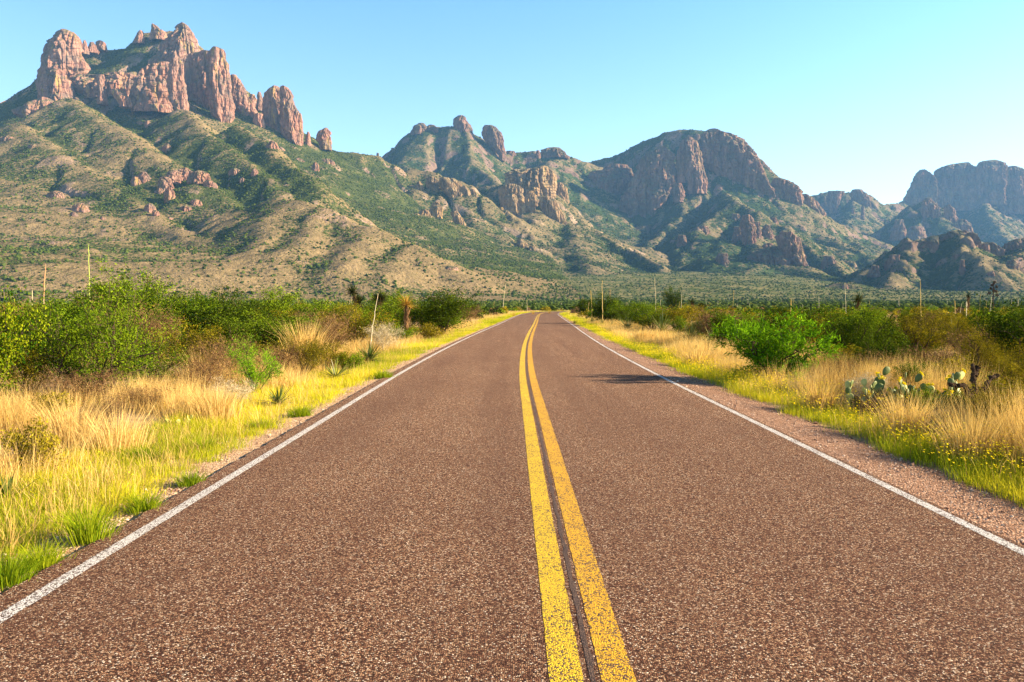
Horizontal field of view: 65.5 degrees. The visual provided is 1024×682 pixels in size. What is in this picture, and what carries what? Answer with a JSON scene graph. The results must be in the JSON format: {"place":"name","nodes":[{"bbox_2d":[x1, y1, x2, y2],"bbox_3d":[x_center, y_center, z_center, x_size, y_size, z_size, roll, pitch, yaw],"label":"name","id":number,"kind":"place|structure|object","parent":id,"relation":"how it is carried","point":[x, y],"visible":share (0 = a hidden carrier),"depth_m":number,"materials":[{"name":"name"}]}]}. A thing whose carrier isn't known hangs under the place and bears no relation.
{"place":"outdoors","nodes":[
{"label":"outdoors","id":0,"kind":"place"},
{"bbox_2d":[0,315,516,594],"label":"gravel shoulder","id":1,"kind":"object","parent":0,"point":[209,466],"visible":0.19,"depth_m":8.83},
{"bbox_2d":[0,545,62,591],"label":"grass clump","id":2,"kind":"object","parent":1,"relation":"on","point":[13,575],"visible":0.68,"depth_m":4.80,"materials":[{"name":"plant"}]},
{"bbox_2d":[5,534,78,572],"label":"grass clump","id":3,"kind":"object","parent":1,"relation":"on","point":[52,561],"visible":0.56,"depth_m":5.11,"materials":[{"name":"plant"}]},
{"bbox_2d":[30,494,149,549],"bbox_3d":[-2.983,1.269,5.621,0.850,0.380,0.838,-2,3,-32],"label":"grass clump","id":4,"kind":"object","parent":1,"relation":"on","point":[82,535],"visible":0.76,"depth_m":5.61,"materials":[{"name":"plant"}]},
{"bbox_2d":[115,488,169,515],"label":"grass clump","id":5,"kind":"object","parent":1,"relation":"on","point":[144,505],"visible":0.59,"depth_m":6.45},
{"bbox_2d":[165,467,213,488],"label":"grass clump","id":6,"kind":"object","parent":1,"relation":"on","point":[190,481],"visible":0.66,"depth_m":7.38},
{"bbox_2d":[0,22,585,300],"bbox_3d":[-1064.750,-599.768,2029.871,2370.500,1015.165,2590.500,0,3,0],"label":"mountain","id":7,"kind":"structure","parent":0,"point":[180,70],"depth_m":1755.26,"materials":[{"name":"stone"}]},
{"bbox_2d":[0,32,589,301],"bbox_3d":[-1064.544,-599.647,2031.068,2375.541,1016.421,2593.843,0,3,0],"label":"hillside brush","id":8,"kind":"object","parent":7,"relation":"on","point":[41,250],"visible":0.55,"depth_m":1697.25,"materials":[{"name":"plant"}]},
{"bbox_2d":[0,311,1023,681],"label":"road","id":9,"kind":"structure","parent":0,"point":[384,533],"depth_m":5.16,"materials":[{"name":"asphalt"}]},
{"bbox_2d":[0,311,545,622],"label":"white line","id":10,"kind":"object","parent":9,"relation":"on","point":[25,602],"visible":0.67,"depth_m":5.93,"materials":[{"name":"paint"}]},
{"bbox_2d":[519,311,583,681],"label":"yellow line","id":11,"kind":"object","parent":9,"relation":"on","point":[563,661],"visible":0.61,"depth_m":4.92,"materials":[{"name":"paint"}]},
{"bbox_2d":[526,315,595,681],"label":"road seam","id":12,"kind":"object","parent":9,"relation":"on","point":[587,652],"visible":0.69,"depth_m":4.94,"materials":[{"name":"asphalt"}]},
{"bbox_2d":[528,311,636,681],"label":"yellow line","id":13,"kind":"object","parent":9,"relation":"on","point":[613,662],"visible":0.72,"depth_m":4.92,"materials":[{"name":"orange paint"}]},
{"bbox_2d":[560,316,1023,554],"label":"white line","id":14,"kind":"object","parent":9,"relation":"on","point":[1005,543],"visible":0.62,"depth_m":7.46,"materials":[{"name":"paint"}]},
{"bbox_2d":[0,271,1023,532],"bbox_3d":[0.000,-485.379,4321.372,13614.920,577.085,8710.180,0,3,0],"label":"ground","id":15,"kind":"structure","parent":0,"point":[682,279],"depth_m":1469.22,"materials":[{"name":"soil"}]},
{"bbox_2d":[0,284,55,401],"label":"shrub","id":16,"kind":"object","parent":15,"relation":"on","point":[6,344],"visible":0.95,"depth_m":12.30,"materials":[{"name":"green plant"}]},
{"bbox_2d":[0,416,68,474],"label":"shrub","id":17,"kind":"object","parent":15,"relation":"on","point":[44,443],"visible":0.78,"depth_m":7.85,"materials":[{"name":"yellow plant"}]},
{"bbox_2d":[0,342,68,397],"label":"shrub","id":18,"kind":"object","parent":15,"relation":"on","point":[28,369],"visible":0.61,"depth_m":12.97,"materials":[{"name":"green plant"}]},
{"bbox_2d":[24,390,74,419],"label":"dry grass","id":19,"kind":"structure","parent":15,"relation":"on","point":[50,400],"depth_m":10.90,"materials":[{"name":"beige plant"}]},
{"bbox_2d":[17,283,106,370],"bbox_3d":[-10.469,-0.314,18.412,2.143,2.039,2.167,-2,3,-33],"label":"shrub","id":20,"kind":"object","parent":15,"relation":"on","point":[77,312],"visible":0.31,"depth_m":18.30,"materials":[{"name":"green plant"}]},
{"bbox_2d":[15,388,124,446],"bbox_3d":[-5.293,0.898,9.505,1.358,0.704,1.641,0,3,0],"label":"straw bunch","id":21,"kind":"object","parent":15,"relation":"on","point":[61,427],"visible":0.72,"depth_m":9.50,"materials":[{"name":"beige plant"}]},
{"bbox_2d":[20,362,139,403],"bbox_3d":[-6.888,0.682,12.737,1.860,0.717,1.740,2,3,40],"label":"bunch","id":22,"kind":"object","parent":15,"relation":"on","point":[75,389],"visible":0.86,"depth_m":12.60,"materials":[{"name":"plant"}]},
{"bbox_2d":[1,259,185,397],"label":"shrub","id":23,"kind":"object","parent":15,"relation":"on","point":[125,354],"visible":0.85,"depth_m":13.14,"materials":[{"name":"green plant"}]},
{"bbox_2d":[67,393,151,431],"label":"dry grass","id":24,"kind":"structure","parent":15,"relation":"on","point":[118,404],"depth_m":10.44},
{"bbox_2d":[52,399,175,459],"bbox_3d":[-4.562,0.980,9.228,1.346,0.682,1.710,1,3,18],"label":"straw bunch","id":25,"kind":"object","parent":15,"relation":"on","point":[122,428],"visible":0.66,"depth_m":9.11,"materials":[{"name":"beige plant"}]},
{"bbox_2d":[43,287,186,352],"bbox_3d":[-12.585,-0.594,24.820,3.927,2.147,4.391,-3,4,-45],"label":"shrub","id":26,"kind":"object","parent":15,"relation":"on","point":[102,302],"visible":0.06,"depth_m":23.86,"materials":[{"name":"green plant"}]},
{"bbox_2d":[67,253,177,311],"bbox_3d":[-13.224,-1.226,26.770,3.539,3.325,2.787,-2,3,-33],"label":"shrub","id":27,"kind":"object","parent":15,"relation":"on","point":[99,289],"visible":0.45,"depth_m":26.39,"materials":[{"name":"green plant"}]},
{"bbox_2d":[113,378,176,411],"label":"dry grass","id":28,"kind":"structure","parent":15,"relation":"on","point":[145,398],"depth_m":12.22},
{"bbox_2d":[101,332,190,383],"bbox_3d":[-6.881,0.391,15.111,2.027,1.074,1.470,2,4,43],"label":"shrub","id":29,"kind":"object","parent":15,"relation":"on","point":[163,363],"visible":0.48,"depth_m":15.14,"materials":[{"name":"green plant"}]},
{"bbox_2d":[123,295,183,361],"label":"shrub","id":30,"kind":"object","parent":15,"relation":"on","point":[153,323],"visible":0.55,"depth_m":20.48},
{"bbox_2d":[121,285,200,330],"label":"shrub","id":31,"kind":"object","parent":15,"relation":"on","point":[171,313],"visible":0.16,"depth_m":25.57,"materials":[{"name":"green plant"}]},
{"bbox_2d":[141,316,227,368],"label":"shrub","id":32,"kind":"object","parent":15,"relation":"on","point":[208,332],"visible":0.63,"depth_m":17.50,"materials":[{"name":"brown plant"}]},
{"bbox_2d":[149,286,222,338],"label":"shrub","id":33,"kind":"object","parent":15,"relation":"on","point":[196,302],"visible":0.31,"depth_m":33.01,"materials":[{"name":"green plant"}]},
{"bbox_2d":[160,347,245,393],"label":"shrub","id":34,"kind":"object","parent":15,"relation":"on","point":[203,368],"visible":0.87,"depth_m":14.56,"materials":[{"name":"plant"}]},
{"bbox_2d":[163,383,252,420],"bbox_3d":[-4.493,0.917,11.874,1.354,0.584,1.465,0,3,0],"label":"straw bunch","id":35,"kind":"object","parent":15,"relation":"on","point":[229,411],"visible":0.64,"depth_m":11.82,"materials":[{"name":"beige plant"}]},
{"bbox_2d":[184,316,253,355],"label":"shrub","id":36,"kind":"object","parent":15,"relation":"on","point":[231,326],"visible":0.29,"depth_m":21.99,"materials":[{"name":"brown plant"}]},
{"bbox_2d":[185,327,258,377],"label":"shrub","id":37,"kind":"object","parent":15,"relation":"on","point":[221,348],"visible":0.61,"depth_m":17.22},
{"bbox_2d":[181,301,271,337],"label":"shrub","id":38,"kind":"object","parent":15,"relation":"on","point":[205,317],"visible":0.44,"depth_m":31.82,"materials":[{"name":"green plant"}]},
{"bbox_2d":[201,375,258,401],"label":"dry grass","id":39,"kind":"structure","parent":15,"relation":"on","point":[235,386],"depth_m":13.61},
{"bbox_2d":[201,282,275,315],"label":"shrub","id":40,"kind":"object","parent":15,"relation":"on","point":[233,304],"visible":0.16,"depth_m":39.36,"materials":[{"name":"green plant"}]},
{"bbox_2d":[209,312,291,355],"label":"shrub","id":41,"kind":"object","parent":15,"relation":"on","point":[273,335],"visible":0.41,"depth_m":23.43,"materials":[{"name":"green plant"}]},
{"bbox_2d":[222,332,290,392],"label":"shrub","id":42,"kind":"object","parent":15,"relation":"on","point":[251,371],"visible":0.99,"depth_m":15.30,"materials":[{"name":"green plant"}]},
{"bbox_2d":[240,307,305,348],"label":"shrub","id":43,"kind":"object","parent":15,"relation":"on","point":[268,322],"visible":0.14,"depth_m":24.61,"materials":[{"name":"brown plant"}]},
{"bbox_2d":[242,341,312,377],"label":"shrub","id":44,"kind":"object","parent":15,"relation":"on","point":[283,355],"visible":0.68,"depth_m":17.27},
{"bbox_2d":[240,284,327,318],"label":"shrub","id":45,"kind":"object","parent":15,"relation":"on","point":[282,306],"visible":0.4,"depth_m":44.49,"materials":[{"name":"green plant"}]},
{"bbox_2d":[0,309,568,558],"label":"dry grass","id":46,"kind":"structure","parent":15,"relation":"on","point":[14,421],"depth_m":10.95,"materials":[{"name":"plant"}]},
{"bbox_2d":[0,310,569,569],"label":"verge grass","id":47,"kind":"structure","parent":15,"relation":"on","point":[312,401],"depth_m":8.85,"materials":[{"name":"plant"}]},
{"bbox_2d":[249,306,321,348],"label":"shrub","id":48,"kind":"object","parent":15,"relation":"on","point":[287,319],"visible":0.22,"depth_m":25.72,"materials":[{"name":"green plant"}]},
{"bbox_2d":[274,334,333,372],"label":"shrub","id":49,"kind":"object","parent":15,"relation":"on","point":[309,352],"visible":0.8,"depth_m":18.69,"materials":[{"name":"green plant"}]},
{"bbox_2d":[263,315,350,360],"bbox_3d":[-5.961,-0.101,22.532,2.245,1.347,3.213,2,3,33],"label":"straw bunch","id":50,"kind":"object","parent":15,"relation":"on","point":[299,337],"visible":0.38,"depth_m":22.54,"materials":[{"name":"beige plant"}]},
{"bbox_2d":[300,338,358,368],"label":"shrub","id":51,"kind":"object","parent":15,"relation":"on","point":[330,356],"visible":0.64,"depth_m":20.05,"materials":[{"name":"green plant"}]},
{"bbox_2d":[293,307,367,352],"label":"shrub","id":52,"kind":"object","parent":15,"relation":"on","point":[332,321],"visible":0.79,"depth_m":23.78,"materials":[{"name":"plant"}]},
{"bbox_2d":[298,304,380,344],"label":"shrub","id":53,"kind":"object","parent":15,"relation":"on","point":[358,327],"visible":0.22,"depth_m":33.08,"materials":[{"name":"brown plant"}]},
{"bbox_2d":[322,296,401,343],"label":"shrub","id":54,"kind":"object","parent":15,"relation":"on","point":[355,316],"visible":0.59,"depth_m":32.64,"materials":[{"name":"green plant"}]},
{"bbox_2d":[345,285,390,333],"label":"yucca","id":55,"kind":"object","parent":15,"relation":"on","point":[379,300],"visible":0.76,"depth_m":44.64,"materials":[{"name":"green plant"}]},
{"bbox_2d":[361,321,406,350],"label":"dry grass","id":56,"kind":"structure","parent":15,"relation":"on","point":[378,333],"depth_m":28.27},
{"bbox_2d":[385,283,490,332],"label":"shrub","id":57,"kind":"object","parent":15,"relation":"on","point":[446,312],"visible":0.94,"depth_m":45.67,"materials":[{"name":"green plant"}]},
{"bbox_2d":[0,312,1020,416],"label":"undergrowth","id":58,"kind":"object","parent":15,"relation":"on","point":[14,392],"visible":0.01,"depth_m":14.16,"materials":[{"name":"green plant"}]},
{"bbox_2d":[0,270,1023,311],"bbox_3d":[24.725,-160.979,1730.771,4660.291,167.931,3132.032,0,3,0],"label":"plain scrub","id":59,"kind":"object","parent":15,"relation":"on","point":[807,303],"visible":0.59,"depth_m":1074.02,"materials":[{"name":"plant"}]},
{"bbox_2d":[0,303,1023,327],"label":"distant scrub","id":60,"kind":"object","parent":15,"relation":"on","point":[929,308],"visible":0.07,"depth_m":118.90,"materials":[{"name":"green plant"}]},
{"bbox_2d":[55,324,1023,491],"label":"yellow flowers","id":61,"kind":"object","parent":15,"relation":"on","point":[816,401],"visible":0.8,"depth_m":12.26,"materials":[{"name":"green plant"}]},
{"bbox_2d":[78,325,1023,490],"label":"flower stems","id":62,"kind":"object","parent":15,"relation":"on","point":[890,435],"visible":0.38,"depth_m":11.26,"materials":[{"name":"green plant"}]},
{"bbox_2d":[588,288,626,322],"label":"shrub","id":63,"kind":"object","parent":15,"relation":"on","point":[599,310],"visible":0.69,"depth_m":68.62,"materials":[{"name":"green plant"}]},
{"bbox_2d":[602,297,660,323],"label":"shrub","id":64,"kind":"object","parent":15,"relation":"on","point":[622,313],"visible":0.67,"depth_m":61.72,"materials":[{"name":"green plant"}]},
{"bbox_2d":[620,305,676,330],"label":"shrub","id":65,"kind":"object","parent":15,"relation":"on","point":[653,321],"visible":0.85,"depth_m":49.97,"materials":[{"name":"green plant"}]},
{"bbox_2d":[640,302,708,329],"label":"shrub","id":66,"kind":"object","parent":15,"relation":"on","point":[680,313],"visible":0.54,"depth_m":50.25,"materials":[{"name":"green plant"}]},
{"bbox_2d":[674,347,726,363],"bbox_3d":[5.292,0.431,22.311,1.593,0.607,1.923,-2,3,-32],"label":"straw bunch","id":67,"kind":"object","parent":15,"relation":"on","point":[688,356],"visible":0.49,"depth_m":22.20,"materials":[{"name":"yellow plant"}]},
{"bbox_2d":[685,303,745,339],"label":"shrub","id":68,"kind":"object","parent":15,"relation":"on","point":[703,324],"visible":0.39,"depth_m":33.29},
{"bbox_2d":[703,309,771,345],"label":"shrub","id":69,"kind":"object","parent":15,"relation":"on","point":[719,317],"visible":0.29,"depth_m":28.96,"materials":[{"name":"green plant"}]},
{"bbox_2d":[707,305,846,381],"bbox_3d":[5.799,0.047,17.410,2.704,1.707,2.595,0,3,2],"label":"shrub","id":70,"kind":"object","parent":15,"relation":"on","point":[773,349],"visible":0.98,"depth_m":17.06,"materials":[{"name":"green plant"}]},
{"bbox_2d":[559,311,1023,507],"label":"verge grass","id":71,"kind":"structure","parent":15,"relation":"on","point":[981,481],"depth_m":9.91,"materials":[{"name":"plant"}]},
{"bbox_2d":[565,311,1023,497],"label":"dry grass","id":72,"kind":"structure","parent":15,"relation":"on","point":[671,339],"depth_m":14.23,"materials":[{"name":"plant"}]},
{"bbox_2d":[772,378,855,412],"bbox_3d":[4.968,0.850,12.970,1.663,0.596,1.299,-2,4,-42],"label":"straw bunch","id":73,"kind":"object","parent":15,"relation":"on","point":[815,396],"visible":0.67,"depth_m":12.83,"materials":[{"name":"yellow plant"}]},
{"bbox_2d":[810,307,908,343],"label":"shrub","id":74,"kind":"object","parent":15,"relation":"on","point":[878,321],"visible":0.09,"depth_m":23.78,"materials":[{"name":"green plant"}]},
{"bbox_2d":[815,302,912,357],"bbox_3d":[9.370,-0.186,21.548,2.390,1.728,2.418,0,3,2],"label":"shrub","id":75,"kind":"object","parent":15,"relation":"on","point":[840,328],"visible":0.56,"depth_m":21.04,"materials":[{"name":"green plant"}]},
{"bbox_2d":[838,387,915,418],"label":"shrub","id":76,"kind":"object","parent":15,"relation":"on","point":[866,405],"visible":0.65,"depth_m":11.95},
{"bbox_2d":[841,369,912,399],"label":"shrub","id":77,"kind":"object","parent":15,"relation":"on","point":[859,383],"visible":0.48,"depth_m":13.20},
{"bbox_2d":[849,329,924,360],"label":"shrub","id":78,"kind":"object","parent":15,"relation":"on","point":[867,342],"visible":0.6,"depth_m":18.21,"materials":[{"name":"green plant"}]},
{"bbox_2d":[848,347,935,373],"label":"shrub","id":79,"kind":"object","parent":15,"relation":"on","point":[910,357],"visible":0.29,"depth_m":16.02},
{"bbox_2d":[845,366,938,410],"bbox_3d":[6.012,0.758,12.615,1.541,0.682,0.703,0,3,0],"label":"prickly pear","id":80,"kind":"object","parent":15,"relation":"on","point":[878,382],"visible":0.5,"depth_m":12.53,"materials":[{"name":"green plant"}]},
{"bbox_2d":[890,358,928,386],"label":"shrub","id":81,"kind":"object","parent":15,"relation":"on","point":[902,370],"visible":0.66,"depth_m":13.63,"materials":[{"name":"green plant"}]},
{"bbox_2d":[859,388,964,437],"bbox_3d":[5.196,0.920,10.292,1.726,0.701,1.688,1,3,18],"label":"straw bunch","id":82,"kind":"object","parent":15,"relation":"on","point":[899,412],"visible":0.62,"depth_m":10.28,"materials":[{"name":"yellow plant"}]},
{"bbox_2d":[897,382,938,411],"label":"shrub","id":83,"kind":"object","parent":15,"relation":"on","point":[927,395],"visible":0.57,"depth_m":11.91,"materials":[{"name":"green plant"}]},
{"bbox_2d":[875,302,966,356],"bbox_3d":[11.589,-0.274,22.965,2.196,1.677,2.490,-1,3,-16],"label":"shrub","id":84,"kind":"object","parent":15,"relation":"on","point":[908,327],"visible":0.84,"depth_m":22.70,"materials":[{"name":"green plant"}]},
{"bbox_2d":[893,343,966,369],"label":"shrub","id":85,"kind":"object","parent":15,"relation":"on","point":[931,354],"visible":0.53,"depth_m":18.43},
{"bbox_2d":[911,368,970,409],"bbox_3d":[6.614,0.743,12.204,0.974,0.671,0.519,0,3,0],"label":"prickly pear","id":86,"kind":"object","parent":15,"relation":"on","point":[960,375],"visible":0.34,"depth_m":12.13,"materials":[{"name":"green plant"}]},
{"bbox_2d":[923,352,981,381],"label":"shrub","id":87,"kind":"object","parent":15,"relation":"on","point":[960,363],"visible":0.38,"depth_m":14.92,"materials":[{"name":"brown plant"}]},
{"bbox_2d":[919,308,998,355],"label":"shrub","id":88,"kind":"object","parent":15,"relation":"on","point":[963,323],"visible":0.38,"depth_m":24.29,"materials":[{"name":"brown plant"}]},
{"bbox_2d":[907,400,1023,467],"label":"straw bunch","id":89,"kind":"object","parent":15,"relation":"on","point":[968,437],"visible":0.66,"depth_m":8.64,"materials":[{"name":"yellow plant"}]},
{"bbox_2d":[947,363,1000,414],"bbox_3d":[6.447,0.744,11.010,1.037,0.900,0.424,-1,3,-23],"label":"cholla","id":90,"kind":"object","parent":15,"relation":"on","point":[975,369],"visible":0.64,"depth_m":10.98,"materials":[{"name":"brown plant"}]},
{"bbox_2d":[955,327,1019,375],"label":"shrub","id":91,"kind":"object","parent":15,"relation":"on","point":[983,350],"visible":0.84,"depth_m":15.85,"materials":[{"name":"green plant"}]},
{"bbox_2d":[962,382,1016,437],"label":"shrub","id":92,"kind":"object","parent":15,"relation":"on","point":[976,397],"visible":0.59,"depth_m":9.80,"materials":[{"name":"beige plant"}]},
{"bbox_2d":[961,292,1023,366],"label":"shrub","id":93,"kind":"object","parent":15,"relation":"on","point":[1010,330],"visible":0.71,"depth_m":16.90,"materials":[{"name":"green plant"}]},
{"bbox_2d":[985,374,1023,411],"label":"shrub","id":94,"kind":"object","parent":15,"relation":"on","point":[1006,386],"visible":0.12,"depth_m":11.02,"materials":[{"name":"beige plant"}]},
{"bbox_2d":[986,338,1023,377],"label":"shrub","id":95,"kind":"object","parent":15,"relation":"on","point":[1010,359],"visible":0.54,"depth_m":14.11,"materials":[{"name":"green plant"}]},
{"bbox_2d":[990,355,1023,393],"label":"shrub","id":96,"kind":"object","parent":15,"relation":"on","point":[1012,368],"visible":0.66,"depth_m":12.38,"materials":[{"name":"green plant"}]},
{"bbox_2d":[0,327,1023,593],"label":"gravel","id":97,"kind":"structure","parent":0,"point":[672,379],"depth_m":8.49,"materials":[{"name":"gravel"}]},
{"bbox_2d":[0,0,1023,204],"label":"sky","id":98,"kind":"structure","parent":0,"point":[831,95],"materials":[{"name":"blue"}]},
{"bbox_2d":[376,115,652,246],"bbox_3d":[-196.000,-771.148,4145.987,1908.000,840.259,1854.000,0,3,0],"label":"mountain","id":99,"kind":"structure","parent":0,"point":[492,136],"depth_m":4115.57,"materials":[{"name":"stone"}]},
{"bbox_2d":[384,126,651,245],"bbox_3d":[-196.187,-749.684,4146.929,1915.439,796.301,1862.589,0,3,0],"label":"hillside brush","id":100,"kind":"object","parent":99,"relation":"on","point":[622,227],"visible":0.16,"depth_m":4022.27,"materials":[{"name":"plant"}]},
{"bbox_2d":[404,165,677,275],"bbox_3d":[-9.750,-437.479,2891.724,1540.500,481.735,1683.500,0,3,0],"label":"mountain","id":101,"kind":"structure","parent":0,"point":[519,193],"depth_m":2760.86,"materials":[{"name":"stone"}]},
{"bbox_2d":[405,168,679,275],"bbox_3d":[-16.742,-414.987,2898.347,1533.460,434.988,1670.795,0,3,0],"label":"hillside brush","id":102,"kind":"object","parent":101,"relation":"on","point":[587,262],"visible":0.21,"depth_m":2684.64,"materials":[{"name":"plant"}]},
{"bbox_2d":[587,128,893,280],"bbox_3d":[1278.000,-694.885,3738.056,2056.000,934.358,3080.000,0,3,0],"label":"mountain","id":103,"kind":"structure","parent":0,"point":[653,183],"depth_m":4017.87,"materials":[{"name":"stone"}]},
{"bbox_2d":[593,129,893,280],"bbox_3d":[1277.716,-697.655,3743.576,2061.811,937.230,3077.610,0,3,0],"label":"hillside brush","id":104,"kind":"object","parent":103,"relation":"on","point":[835,277],"visible":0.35,"depth_m":3370.59,"materials":[{"name":"plant"}]},
{"bbox_2d":[558,313,1023,545],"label":"gravel shoulder","id":105,"kind":"object","parent":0,"point":[1012,528],"visible":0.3,"depth_m":8.54},
{"bbox_2d":[811,160,1023,247],"bbox_3d":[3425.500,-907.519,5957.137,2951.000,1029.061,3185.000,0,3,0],"label":"mountain","id":106,"kind":"structure","parent":0,"point":[964,188],"depth_m":6025.63,"materials":[{"name":"stone"}]},
{"bbox_2d":[812,192,1023,246],"bbox_3d":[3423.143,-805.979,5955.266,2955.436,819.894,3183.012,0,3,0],"label":"hillside brush","id":107,"kind":"object","parent":106,"relation":"on","point":[843,210],"visible":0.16,"depth_m":5622.66,"materials":[{"name":"plant"}]},
{"bbox_2d":[825,230,1023,291],"bbox_3d":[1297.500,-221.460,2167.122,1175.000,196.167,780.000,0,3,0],"label":"mountain","id":108,"kind":"structure","parent":0,"point":[968,241],"depth_m":2097.22,"materials":[{"name":"stone"}]},
{"bbox_2d":[822,234,1023,291],"bbox_3d":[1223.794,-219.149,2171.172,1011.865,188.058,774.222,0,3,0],"label":"hillside brush","id":109,"kind":"object","parent":108,"relation":"on","point":[896,272],"visible":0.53,"depth_m":2104.24,"materials":[{"name":"plant"}]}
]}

